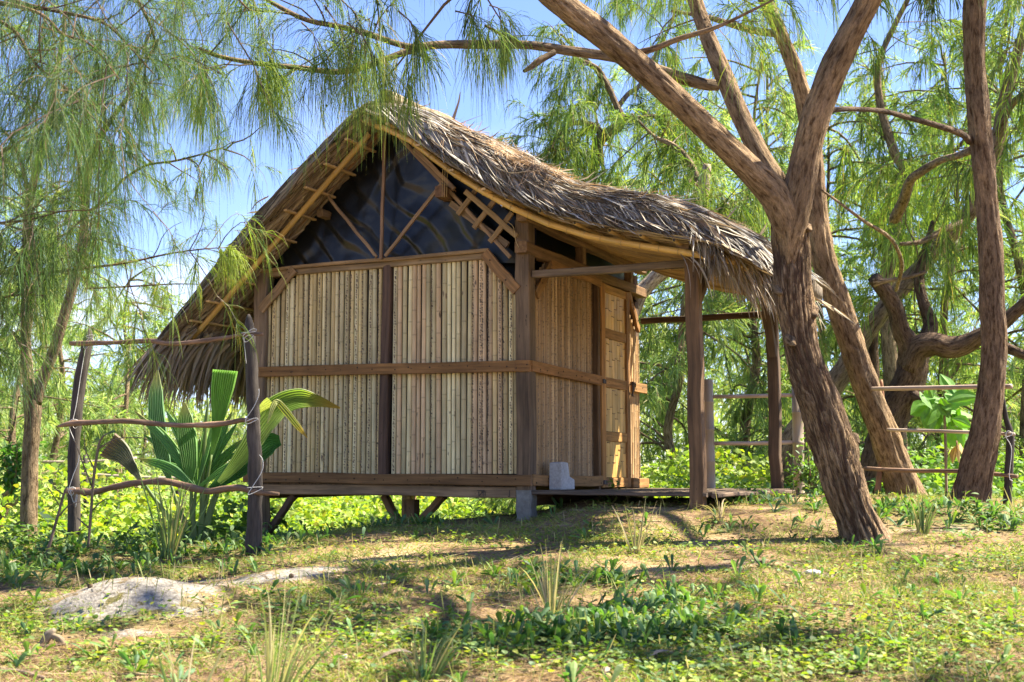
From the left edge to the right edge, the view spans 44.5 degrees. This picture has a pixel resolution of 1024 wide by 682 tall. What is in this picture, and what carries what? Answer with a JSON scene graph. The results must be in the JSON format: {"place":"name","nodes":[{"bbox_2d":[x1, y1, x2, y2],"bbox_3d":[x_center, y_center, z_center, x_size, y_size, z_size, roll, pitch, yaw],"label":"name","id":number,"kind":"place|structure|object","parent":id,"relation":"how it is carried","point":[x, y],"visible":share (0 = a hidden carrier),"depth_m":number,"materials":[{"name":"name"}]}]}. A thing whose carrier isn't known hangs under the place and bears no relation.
{"place":"outdoors","nodes":[
{"label":"outdoors","id":0,"kind":"place"},
{"bbox_2d":[0,480,1023,681],"bbox_3d":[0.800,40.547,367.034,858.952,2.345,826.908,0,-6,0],"label":"ground","id":1,"kind":"structure","parent":0,"point":[173,593],"depth_m":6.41,"materials":[{"name":"brown plant"}]},
{"bbox_2d":[0,550,43,574],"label":"grass tuft","id":2,"kind":"object","parent":1,"relation":"on","point":[2,566],"visible":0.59,"depth_m":7.18,"materials":[{"name":"green plant"}]},
{"bbox_2d":[0,668,46,679],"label":"fallen stick","id":3,"kind":"object","parent":1,"relation":"on","point":[29,673],"visible":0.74,"depth_m":4.95,"materials":[{"name":"beige wood"}]},
{"bbox_2d":[0,428,48,504],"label":"shrub","id":4,"kind":"object","parent":1,"relation":"on","point":[11,478],"visible":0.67,"depth_m":14.86,"materials":[{"name":"green plant"}]},
{"bbox_2d":[0,9,72,471],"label":"casuarina tree","id":5,"kind":"object","parent":1,"relation":"on","point":[51,424],"visible":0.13,"depth_m":19.47,"materials":[{"name":"green plant"}]},
{"bbox_2d":[39,628,65,645],"bbox_3d":[-1.997,1.300,5.424,0.158,0.113,0.041,0,-6,0],"label":"wood stub","id":6,"kind":"object","parent":1,"relation":"on","point":[49,635],"visible":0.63,"depth_m":5.41,"materials":[{"name":"beige wood"}]},
{"bbox_2d":[43,479,84,558],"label":"sapling","id":7,"kind":"object","parent":1,"relation":"on","point":[56,519],"visible":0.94,"depth_m":7.73,"materials":[{"name":"brown plant"}]},
{"bbox_2d":[0,179,148,535],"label":"casuarina tree","id":8,"kind":"object","parent":1,"relation":"on","point":[10,431],"visible":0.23,"depth_m":16.13,"materials":[{"name":"green plant"}]},
{"bbox_2d":[0,161,149,501],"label":"casuarina tree","id":9,"kind":"object","parent":1,"relation":"on","point":[74,363],"visible":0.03,"depth_m":30.40,"materials":[{"name":"green plant"}]},
{"bbox_2d":[0,224,198,527],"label":"casuarina tree","id":10,"kind":"object","parent":1,"relation":"on","point":[55,445],"visible":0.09,"depth_m":21.71,"materials":[{"name":"green plant"}]},
{"bbox_2d":[7,241,198,534],"bbox_3d":[-5.665,1.813,17.823,3.170,6.564,4.540,-1,-6,9],"label":"casuarina tree","id":11,"kind":"object","parent":1,"relation":"on","point":[127,364],"visible":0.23,"depth_m":17.75,"materials":[{"name":"green plant"}]},
{"bbox_2d":[74,430,141,547],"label":"sapling","id":12,"kind":"object","parent":1,"relation":"on","point":[96,465],"visible":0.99,"depth_m":8.05,"materials":[{"name":"brown plant"}]},
{"bbox_2d":[38,455,242,511],"bbox_3d":[-4.835,1.869,16.141,2.874,0.801,0.542,0,-6,0],"label":"rail fence","id":13,"kind":"object","parent":1,"relation":"on","point":[85,460],"visible":0.3,"depth_m":16.06,"materials":[{"name":"brown wood"}]},
{"bbox_2d":[0,0,288,539],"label":"casuarina tree","id":14,"kind":"object","parent":1,"relation":"on","point":[29,483],"visible":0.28,"depth_m":11.92,"materials":[{"name":"green plant"}]},
{"bbox_2d":[0,0,289,426],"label":"casuarina tree","id":15,"kind":"object","parent":1,"relation":"on","point":[81,134],"visible":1,"depth_m":6.05,"materials":[{"name":"green plant"}]},
{"bbox_2d":[89,357,200,518],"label":"casuarina tree","id":16,"kind":"object","parent":1,"relation":"on","point":[144,449],"visible":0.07,"depth_m":26.87,"materials":[{"name":"green plant"}]},
{"bbox_2d":[57,314,279,556],"bbox_3d":[-2.264,0.626,8.169,1.758,1.554,0.227,-3,-7,25],"label":"stick fence","id":17,"kind":"object","parent":1,"relation":"on","point":[254,490],"visible":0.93,"depth_m":8.10,"materials":[{"name":"brown wood"}]},
{"bbox_2d":[137,467,220,559],"bbox_3d":[-2.097,1.093,7.912,0.430,0.615,0.426,-4,-7,33],"label":"grass tuft","id":18,"kind":"object","parent":1,"relation":"on","point":[168,537],"visible":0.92,"depth_m":7.86,"materials":[{"name":"green plant"}]},
{"bbox_2d":[167,409,214,507],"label":"casuarina tree","id":19,"kind":"object","parent":1,"relation":"on","point":[198,434],"visible":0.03,"depth_m":32.66,"materials":[{"name":"green plant"}]},
{"bbox_2d":[148,622,235,681],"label":"grass tuft","id":20,"kind":"object","parent":1,"relation":"on","point":[172,671],"visible":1,"depth_m":4.22,"materials":[{"name":"green plant"}]},
{"bbox_2d":[100,369,339,542],"bbox_3d":[-2.063,0.807,8.703,1.700,1.243,0.502,0,-6,0],"label":"young palm","id":21,"kind":"object","parent":1,"relation":"on","point":[191,456],"visible":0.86,"depth_m":8.66,"materials":[{"name":"green plant"}]},
{"bbox_2d":[209,408,284,535],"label":"casuarina tree","id":22,"kind":"object","parent":1,"relation":"on","point":[238,428],"visible":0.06,"depth_m":26.56,"materials":[{"name":"green plant"}]},
{"bbox_2d":[228,560,370,681],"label":"grass tuft","id":23,"kind":"object","parent":1,"relation":"on","point":[270,660],"visible":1,"depth_m":4.21,"materials":[{"name":"plant"}]},
{"bbox_2d":[378,649,411,658],"bbox_3d":[-0.447,1.194,4.779,0.133,0.037,0.035,2,-6,-17],"label":"dry leaf","id":24,"kind":"object","parent":1,"relation":"on","point":[390,652],"visible":0.75,"depth_m":4.77,"materials":[{"name":"beige plant"}]},
{"bbox_2d":[351,607,477,681],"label":"grass tuft","id":25,"kind":"object","parent":1,"relation":"on","point":[438,667],"visible":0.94,"depth_m":4.49,"materials":[{"name":"green plant"}]},
{"bbox_2d":[115,90,858,534],"bbox_3d":[-0.052,-0.065,10.728,5.697,4.095,3.640,-3,-7,25],"label":"thatched hut","id":26,"kind":"object","parent":1,"relation":"on","point":[453,312],"visible":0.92,"depth_m":9.93,"materials":[{"name":"brown wood"}]},
{"bbox_2d":[549,462,574,489],"bbox_3d":[0.387,1.036,9.619,0.100,0.212,0.285,-3,-7,25],"label":"concrete block","id":27,"kind":"object","parent":26,"relation":"on","point":[560,478],"depth_m":9.51,"materials":[{"name":"grey concrete"}]},
{"bbox_2d":[600,283,635,487],"bbox_3d":[0.917,0.401,10.976,0.099,1.753,0.734,-3,-7,29],"label":"door","id":28,"kind":"structure","parent":26,"relation":"in","point":[614,330],"depth_m":10.97,"materials":[{"name":"brown wood"}]},
{"bbox_2d":[469,498,552,515],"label":"casuarina tree","id":29,"kind":"object","parent":1,"relation":"on","point":[502,506],"depth_m":22.43,"materials":[{"name":"green plant"}]},
{"bbox_2d":[0,277,1022,530],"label":"trees","id":30,"kind":"object","parent":1,"relation":"on","point":[242,413],"visible":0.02,"depth_m":42.41,"materials":[{"name":"green plant"}]},
{"bbox_2d":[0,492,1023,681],"bbox_3d":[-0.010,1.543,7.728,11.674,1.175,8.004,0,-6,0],"label":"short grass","id":31,"kind":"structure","parent":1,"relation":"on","point":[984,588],"depth_m":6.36,"materials":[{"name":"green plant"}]},
{"bbox_2d":[0,485,1023,681],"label":"strap weeds","id":32,"kind":"object","parent":1,"relation":"on","point":[563,625],"visible":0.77,"depth_m":6.01,"materials":[{"name":"green plant"}]},
{"bbox_2d":[0,491,1023,681],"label":"creeping weeds","id":33,"kind":"object","parent":1,"relation":"on","point":[748,652],"visible":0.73,"depth_m":5.16,"materials":[{"name":"green plant"}]},
{"bbox_2d":[0,439,1023,540],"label":"undergrowth","id":34,"kind":"object","parent":1,"relation":"on","point":[231,509],"visible":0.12,"depth_m":14.44,"materials":[{"name":"green plant"}]},
{"bbox_2d":[38,505,53,522],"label":"leaf","id":35,"kind":"object","parent":34,"relation":"on","point":[45,516],"visible":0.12,"depth_m":13.17,"materials":[{"name":"green plant"}]},
{"bbox_2d":[0,485,1023,681],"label":"seed spikes","id":36,"kind":"object","parent":1,"relation":"on","point":[566,605],"visible":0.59,"depth_m":5.68,"materials":[{"name":"green plant"}]},
{"bbox_2d":[0,479,1023,563],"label":"leafy herbs","id":37,"kind":"object","parent":1,"relation":"on","point":[15,535],"visible":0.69,"depth_m":8.32,"materials":[{"name":"green plant"}]},
{"bbox_2d":[1,492,1023,681],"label":"fallen twigs","id":38,"kind":"object","parent":1,"relation":"on","point":[488,599],"visible":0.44,"depth_m":5.79,"materials":[{"name":"brown wood"}]},
{"bbox_2d":[518,540,596,615],"bbox_3d":[0.178,1.069,5.605,0.428,0.374,0.294,3,-7,-26],"label":"grass tuft","id":39,"kind":"object","parent":1,"relation":"on","point":[547,589],"visible":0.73,"depth_m":5.63,"materials":[{"name":"green plant"}]},
{"bbox_2d":[138,0,1013,543],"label":"casuarina tree","id":40,"kind":"object","parent":1,"relation":"on","point":[784,200],"visible":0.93,"depth_m":7.87,"materials":[{"name":"green plant"}]},
{"bbox_2d":[466,63,722,517],"bbox_3d":[1.264,-0.276,21.396,4.762,8.979,3.787,2,-7,-22],"label":"casuarina tree","id":41,"kind":"object","parent":1,"relation":"on","point":[512,500],"visible":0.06,"depth_m":21.19,"materials":[{"name":"green plant"}]},
{"bbox_2d":[601,666,610,674],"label":"dry leaf","id":42,"kind":"object","parent":1,"relation":"on","point":[607,669],"visible":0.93,"depth_m":4.50,"materials":[{"name":"beige plant"}]},
{"bbox_2d":[489,0,728,191],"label":"casuarina tree","id":43,"kind":"object","parent":1,"relation":"on","point":[554,151],"visible":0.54,"depth_m":15.89,"materials":[{"name":"green plant"}]},
{"bbox_2d":[612,498,657,554],"bbox_3d":[0.724,1.086,7.316,0.290,0.359,0.159,0,-6,0],"label":"grass tuft","id":44,"kind":"object","parent":1,"relation":"on","point":[640,538],"visible":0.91,"depth_m":7.29,"materials":[{"name":"green plant"}]},
{"bbox_2d":[646,649,672,658],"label":"dry leaf","id":45,"kind":"object","parent":1,"relation":"on","point":[657,651],"visible":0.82,"depth_m":4.83,"materials":[{"name":"grey plant"}]},
{"bbox_2d":[561,95,770,316],"bbox_3d":[1.785,-0.530,14.617,2.967,4.987,1.854,-5,-8,40],"label":"casuarina tree","id":46,"kind":"object","parent":1,"relation":"on","point":[701,184],"visible":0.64,"depth_m":14.45,"materials":[{"name":"green plant"}]},
{"bbox_2d":[610,86,789,487],"bbox_3d":[2.326,-0.012,18.036,3.673,7.604,5.260,3,-7,-25],"label":"casuarina tree","id":47,"kind":"object","parent":1,"relation":"on","point":[661,397],"visible":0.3,"depth_m":17.63,"materials":[{"name":"green plant"}]},
{"bbox_2d":[687,482,745,523],"bbox_3d":[1.367,1.100,8.370,0.475,0.343,0.293,4,-7,-33],"label":"grass tuft","id":48,"kind":"object","parent":1,"relation":"on","point":[721,514],"visible":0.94,"depth_m":8.31,"materials":[{"name":"beige plant"}]},
{"bbox_2d":[581,0,926,495],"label":"casuarina tree","id":49,"kind":"object","parent":1,"relation":"on","point":[889,449],"visible":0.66,"depth_m":11.72,"materials":[{"name":"green plant"}]},
{"bbox_2d":[704,379,804,496],"bbox_3d":[2.211,0.954,11.462,0.939,1.209,0.114,0,-6,0],"label":"bamboo fence","id":50,"kind":"object","parent":1,"relation":"on","point":[797,427],"visible":0.72,"depth_m":11.45,"materials":[{"name":"wood"}]},
{"bbox_2d":[638,28,875,488],"bbox_3d":[3.681,-0.035,19.561,5.259,9.752,6.135,-2,-6,17],"label":"casuarina tree","id":51,"kind":"object","parent":1,"relation":"on","point":[754,331],"visible":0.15,"depth_m":19.80,"materials":[{"name":"green plant"}]},
{"bbox_2d":[669,55,916,461],"bbox_3d":[5.306,-0.634,24.502,4.528,10.736,5.693,4,-7,-34],"label":"casuarina tree","id":52,"kind":"object","parent":1,"relation":"on","point":[808,72],"visible":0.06,"depth_m":24.54,"materials":[{"name":"green plant"}]},
{"bbox_2d":[784,427,821,494],"bbox_3d":[2.635,1.065,10.926,0.497,0.763,0.387,-4,-7,32],"label":"shrub","id":53,"kind":"object","parent":1,"relation":"on","point":[810,479],"visible":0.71,"depth_m":10.92,"materials":[{"name":"green plant"}]},
{"bbox_2d":[803,569,820,574],"bbox_3d":[1.616,1.248,6.736,0.097,0.036,0.083,0,-6,0],"label":"white stone","id":54,"kind":"object","parent":1,"relation":"on","point":[814,571],"visible":0.52,"depth_m":6.71,"materials":[{"name":"stone"}]},
{"bbox_2d":[705,99,1023,490],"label":"casuarina tree","id":55,"kind":"object","parent":1,"relation":"on","point":[763,377],"visible":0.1,"depth_m":19.90,"materials":[{"name":"green plant"}]},
{"bbox_2d":[751,39,1010,440],"bbox_3d":[7.308,-0.555,24.911,4.528,10.736,5.693,5,-8,-37],"label":"casuarina tree","id":56,"kind":"object","parent":1,"relation":"on","point":[834,163],"visible":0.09,"depth_m":24.79,"materials":[{"name":"green plant"}]},
{"bbox_2d":[747,24,1023,492],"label":"casuarina tree","id":57,"kind":"object","parent":1,"relation":"on","point":[825,338],"visible":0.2,"depth_m":18.76,"materials":[{"name":"green plant"}]},
{"bbox_2d":[782,0,1023,483],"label":"casuarina tree","id":58,"kind":"object","parent":1,"relation":"on","point":[1006,104],"visible":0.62,"depth_m":14.90,"materials":[{"name":"green plant"}]},
{"bbox_2d":[810,0,1019,456],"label":"casuarina tree","id":59,"kind":"object","parent":1,"relation":"on","point":[886,133],"visible":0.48,"depth_m":17.90,"materials":[{"name":"green plant"}]},
{"bbox_2d":[838,0,1007,504],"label":"casuarina tree","id":60,"kind":"object","parent":1,"relation":"on","point":[977,463],"visible":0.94,"depth_m":10.40,"materials":[{"name":"brown plant"}]},
{"bbox_2d":[822,0,1023,485],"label":"casuarina tree","id":61,"kind":"object","parent":1,"relation":"on","point":[1019,265],"visible":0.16,"depth_m":18.61,"materials":[{"name":"green plant"}]},
{"bbox_2d":[907,489,938,533],"bbox_3d":[2.685,1.109,8.159,0.194,0.326,0.276,-2,-6,19],"label":"grass tuft","id":62,"kind":"object","parent":1,"relation":"on","point":[928,522],"visible":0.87,"depth_m":8.12,"materials":[{"name":"green plant"}]},
{"bbox_2d":[848,152,1023,493],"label":"gnarled tree","id":63,"kind":"object","parent":1,"relation":"on","point":[920,349],"visible":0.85,"depth_m":13.99,"materials":[{"name":"green plant"}]},
{"bbox_2d":[863,380,1018,504],"bbox_3d":[3.751,0.904,11.047,0.349,1.253,1.798,3,-7,-25],"label":"pole fence","id":64,"kind":"object","parent":1,"relation":"on","point":[1009,434],"visible":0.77,"depth_m":10.96,"materials":[{"name":"brown wood"}]},
{"bbox_2d":[910,374,975,495],"bbox_3d":[4.017,0.910,11.576,0.596,1.221,0.391,0,-6,0],"label":"leafy plant","id":65,"kind":"object","parent":1,"relation":"on","point":[931,409],"visible":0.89,"depth_m":11.54,"materials":[{"name":"green plant"}]},
{"bbox_2d":[950,441,962,462],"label":"dead leaf","id":66,"kind":"object","parent":65,"relation":"hanging from","point":[956,450],"visible":0.88,"depth_m":11.33,"materials":[{"name":"yellow plant"}]},
{"bbox_2d":[930,527,962,529],"bbox_3d":[2.841,1.231,8.219,0.224,0.018,0.029,-1,-6,8],"label":"fallen stick","id":67,"kind":"object","parent":1,"relation":"on","point":[944,528],"visible":0.63,"depth_m":8.22,"materials":[{"name":"brown wood"}]},
{"bbox_2d":[903,64,1023,469],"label":"casuarina tree","id":68,"kind":"object","parent":1,"relation":"on","point":[1010,263],"visible":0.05,"depth_m":25.63,"materials":[{"name":"green plant"}]},
{"bbox_2d":[930,43,1023,471],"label":"casuarina tree","id":69,"kind":"object","parent":1,"relation":"on","point":[1014,420],"visible":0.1,"depth_m":23.13,"materials":[{"name":"green plant"}]},
{"bbox_2d":[979,486,1023,519],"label":"grass tuft","id":70,"kind":"object","parent":1,"relation":"on","point":[1014,509],"visible":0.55,"depth_m":8.45,"materials":[{"name":"plant"}]},
{"bbox_2d":[0,0,1023,475],"label":"sky","id":71,"kind":"structure","parent":0,"point":[533,9],"materials":[{"name":"blue"}]}
]}

